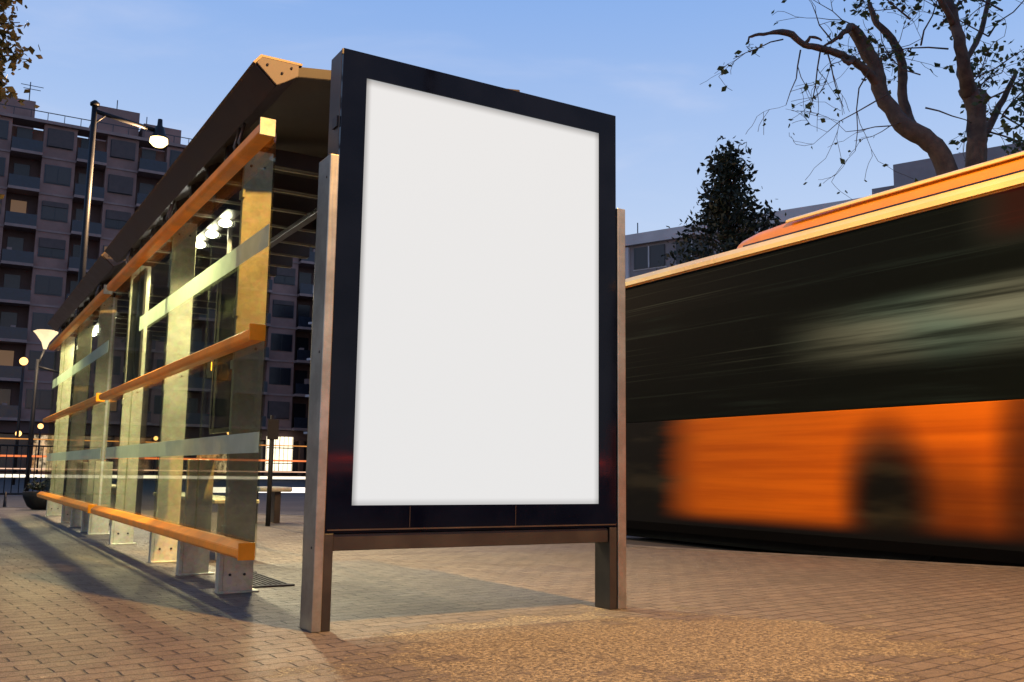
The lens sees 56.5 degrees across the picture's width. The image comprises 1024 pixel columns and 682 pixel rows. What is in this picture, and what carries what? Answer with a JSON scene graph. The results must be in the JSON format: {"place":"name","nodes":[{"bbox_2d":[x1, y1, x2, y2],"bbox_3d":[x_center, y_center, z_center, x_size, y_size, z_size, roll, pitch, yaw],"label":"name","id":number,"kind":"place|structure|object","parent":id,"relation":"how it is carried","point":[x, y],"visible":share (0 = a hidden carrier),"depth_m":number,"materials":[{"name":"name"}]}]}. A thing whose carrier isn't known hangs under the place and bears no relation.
{"place":"outdoors","nodes":[
{"label":"outdoors","id":0,"kind":"place"},
{"bbox_2d":[0,477,304,480],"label":"pavement","id":1,"kind":"structure","parent":0,"point":[182,479],"depth_m":68.22,"materials":[{"name":"stone"}]},
{"bbox_2d":[153,436,157,474],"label":"globe lamp","id":2,"kind":"object","parent":1,"relation":"on","point":[155,438],"visible":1,"depth_m":66.16,"materials":[{"name":"paint"}]},
{"bbox_2d":[625,223,784,277],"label":"block","id":3,"kind":"structure","parent":1,"relation":"on","point":[669,247],"depth_m":60.28,"materials":[{"name":"grey concrete"}]},
{"bbox_2d":[313,198,858,289],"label":"parapet","id":4,"kind":"structure","parent":3,"relation":"on","point":[661,235],"depth_m":59.28,"materials":[{"name":"grey concrete"}]},
{"bbox_2d":[872,143,1023,194],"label":"rooftop plant","id":5,"kind":"object","parent":4,"relation":"on","point":[920,170],"visible":0.18,"depth_m":52.85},
{"bbox_2d":[633,241,692,270],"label":"window frames","id":6,"kind":"structure","parent":3,"relation":"attached to","point":[649,261],"depth_m":60.52,"materials":[{"name":"grey metal"}]},
{"bbox_2d":[625,228,759,278],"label":"pilasters","id":7,"kind":"object","parent":3,"relation":"attached to","point":[627,262],"visible":0.05,"depth_m":61.44,"materials":[{"name":"grey concrete"}]},
{"bbox_2d":[634,231,754,269],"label":"windows","id":8,"kind":"structure","parent":3,"relation":"attached to","point":[641,257],"depth_m":60.35,"materials":[{"name":"grey glass"}]},
{"bbox_2d":[0,474,305,478],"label":"headlight trail","id":9,"kind":"object","parent":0,"point":[156,476],"visible":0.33,"depth_m":28.32,"materials":[{"name":"white"}]},
{"bbox_2d":[0,455,305,461],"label":"taillight trail","id":10,"kind":"object","parent":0,"point":[158,458],"depth_m":31.85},
{"bbox_2d":[0,468,305,472],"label":"headlight trail","id":11,"kind":"object","parent":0,"point":[152,470],"visible":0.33,"depth_m":28.33,"materials":[{"name":"white"}]},
{"bbox_2d":[0,438,306,446],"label":"taillight trail","id":12,"kind":"object","parent":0,"point":[146,442],"depth_m":33.37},
{"bbox_2d":[0,82,314,476],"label":"apartment block","id":13,"kind":"structure","parent":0,"point":[43,180],"depth_m":76.08,"materials":[{"name":"concrete"}]},
{"bbox_2d":[0,120,295,418],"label":"window frames","id":14,"kind":"structure","parent":13,"relation":"in","point":[1,120],"depth_m":75.32,"materials":[{"name":"grey metal"}]},
{"bbox_2d":[0,434,306,473],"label":"fence","id":15,"kind":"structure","parent":13,"relation":"in","point":[148,462],"depth_m":75.01,"materials":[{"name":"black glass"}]},
{"bbox_2d":[0,120,311,427],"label":"windows","id":16,"kind":"structure","parent":13,"relation":"in","point":[10,281],"depth_m":75.34,"materials":[{"name":"grey glass"}]},
{"bbox_2d":[265,437,292,470],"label":"bright shop window","id":17,"kind":"structure","parent":13,"relation":"in","point":[283,441],"depth_m":81.70,"materials":[{"name":"white glass"}]},
{"bbox_2d":[304,322,311,433],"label":"balcony slabs","id":18,"kind":"structure","parent":13,"relation":"attached to","point":[309,323],"depth_m":78.05,"materials":[{"name":"grey concrete"}]},
{"bbox_2d":[213,487,304,492],"bbox_3d":[8.721,4.453,28.423,35.632,0.106,0.738,6,-10,-35],"label":"headlight trail","id":19,"kind":"object","parent":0,"point":[223,489],"depth_m":19.15,"materials":[{"name":"white"}]},
{"bbox_2d":[0,479,820,555],"bbox_3d":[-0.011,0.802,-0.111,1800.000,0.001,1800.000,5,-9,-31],"label":"road","id":20,"kind":"structure","parent":0,"point":[292,503],"depth_m":22.72,"materials":[{"name":"grey asphalt"}]},
{"bbox_2d":[12,357,27,484],"bbox_3d":[-18.381,2.966,35.533,0.300,4.750,0.300,5,-9,-31],"label":"globe lamp","id":21,"kind":"object","parent":20,"relation":"on","point":[23,361],"visible":0.99,"depth_m":35.56,"materials":[{"name":"metal"}]},
{"bbox_2d":[0,444,68,506],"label":"crowd barrier","id":22,"kind":"object","parent":20,"relation":"on","point":[5,494],"visible":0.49,"depth_m":16.97,"materials":[{"name":"metal"}]},
{"bbox_2d":[36,424,42,473],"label":"globe lamp","id":23,"kind":"object","parent":20,"relation":"on","point":[40,426],"visible":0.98,"depth_m":53.66,"materials":[{"name":"metal"}]},
{"bbox_2d":[24,329,58,490],"bbox_3d":[-13.331,1.955,26.986,0.675,4.540,0.750,-2,-8,21],"label":"pedestrian lamp","id":24,"kind":"object","parent":20,"relation":"on","point":[46,336],"visible":0.94,"depth_m":26.93,"materials":[{"name":"metal"}]},
{"bbox_2d":[63,100,168,496],"bbox_3d":[-8.643,-0.940,20.765,1.790,8.690,0.420,5,-9,-31],"label":"street lamp","id":25,"kind":"object","parent":20,"relation":"on","point":[158,137],"visible":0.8,"depth_m":20.74,"materials":[{"name":"metal"}]},
{"bbox_2d":[625,151,1023,566],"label":"city bus","id":26,"kind":"object","parent":20,"relation":"on","point":[845,379],"visible":0.88,"depth_m":9.13,"materials":[{"name":"black"}]},
{"bbox_2d":[0,508,1023,681],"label":"pavement","id":27,"kind":"structure","parent":0,"point":[77,604],"depth_m":4.52,"materials":[{"name":"brick"}]},
{"bbox_2d":[0,0,42,198],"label":"street tree","id":28,"kind":"object","parent":27,"relation":"on","point":[7,49],"visible":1,"depth_m":8.40,"materials":[{"name":"green plant"}]},
{"bbox_2d":[22,474,50,509],"bbox_3d":[-7.557,2.422,15.329,0.560,0.569,0.626,5,-9,-31],"label":"planter bowl","id":29,"kind":"object","parent":27,"relation":"on","point":[32,500],"visible":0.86,"depth_m":15.15,"materials":[{"name":"black stone"}]},
{"bbox_2d":[37,252,216,534],"bbox_3d":[-4.865,0.784,12.182,1.645,3.020,5.522,5,-9,-31],"label":"bus shelter","id":30,"kind":"object","parent":27,"relation":"on","point":[90,307],"visible":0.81,"depth_m":11.52,"materials":[{"name":"clear glass"}]},
{"bbox_2d":[265,415,278,525],"bbox_3d":[-2.965,1.586,11.704,0.140,1.350,0.070,5,-9,-31],"label":"sign post","id":31,"kind":"object","parent":27,"relation":"on","point":[273,430],"visible":1,"depth_m":11.71,"materials":[{"name":"metal"}]},
{"bbox_2d":[252,571,294,587],"bbox_3d":[-1.605,1.479,5.921,0.260,0.010,0.810,5,-9,-31],"label":"drain grate","id":32,"kind":"object","parent":27,"relation":"on","point":[261,581],"visible":0.56,"depth_m":5.73,"materials":[{"name":"grey metal"}]},
{"bbox_2d":[256,486,291,522],"bbox_3d":[-3.268,2.130,12.415,0.650,0.460,0.550,5,-9,-31],"label":"park bench","id":33,"kind":"object","parent":27,"relation":"on","point":[276,502],"visible":0.49,"depth_m":12.34,"materials":[{"name":"concrete"}]},
{"bbox_2d":[91,54,519,593],"bbox_3d":[-2.006,0.168,7.453,1.645,3.020,5.242,5,-9,-31],"label":"bus shelter","id":34,"kind":"object","parent":27,"relation":"on","point":[253,154],"visible":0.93,"depth_m":6.33,"materials":[{"name":"grey glass"}]},
{"bbox_2d":[205,221,232,378],"bbox_3d":[-2.272,-0.363,7.589,0.250,1.340,0.075,5,-9,-31],"label":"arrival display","id":35,"kind":"object","parent":34,"relation":"hanging from","point":[208,369],"visible":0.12,"depth_m":7.62,"materials":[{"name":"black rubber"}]},
{"bbox_2d":[300,48,625,632],"bbox_3d":[-0.158,0.012,4.694,1.672,2.620,0.170,5,-9,-31],"label":"advertising light box","id":36,"kind":"object","parent":27,"relation":"on","point":[468,370],"visible":1,"depth_m":4.59,"materials":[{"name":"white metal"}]},
{"bbox_2d":[0,507,1023,568],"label":"kerb","id":37,"kind":"structure","parent":27,"relation":"on","point":[870,559],"depth_m":8.18,"materials":[{"name":"concrete"}]},
{"bbox_2d":[0,0,1023,234],"label":"sky","id":38,"kind":"structure","parent":0,"point":[644,64],"materials":[{"name":"blue"}]},
{"bbox_2d":[656,136,786,270],"bbox_3d":[5.971,-0.712,25.212,5.294,9.838,6.453,5,-9,-31],"label":"magnolia tree","id":39,"kind":"object","parent":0,"point":[722,215],"visible":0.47,"depth_m":25.44,"materials":[{"name":"green plant"}]},
{"bbox_2d":[701,0,1023,199],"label":"plane tree","id":40,"kind":"object","parent":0,"point":[975,97],"visible":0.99,"depth_m":12.54,"materials":[{"name":"brown plant"}]}
]}

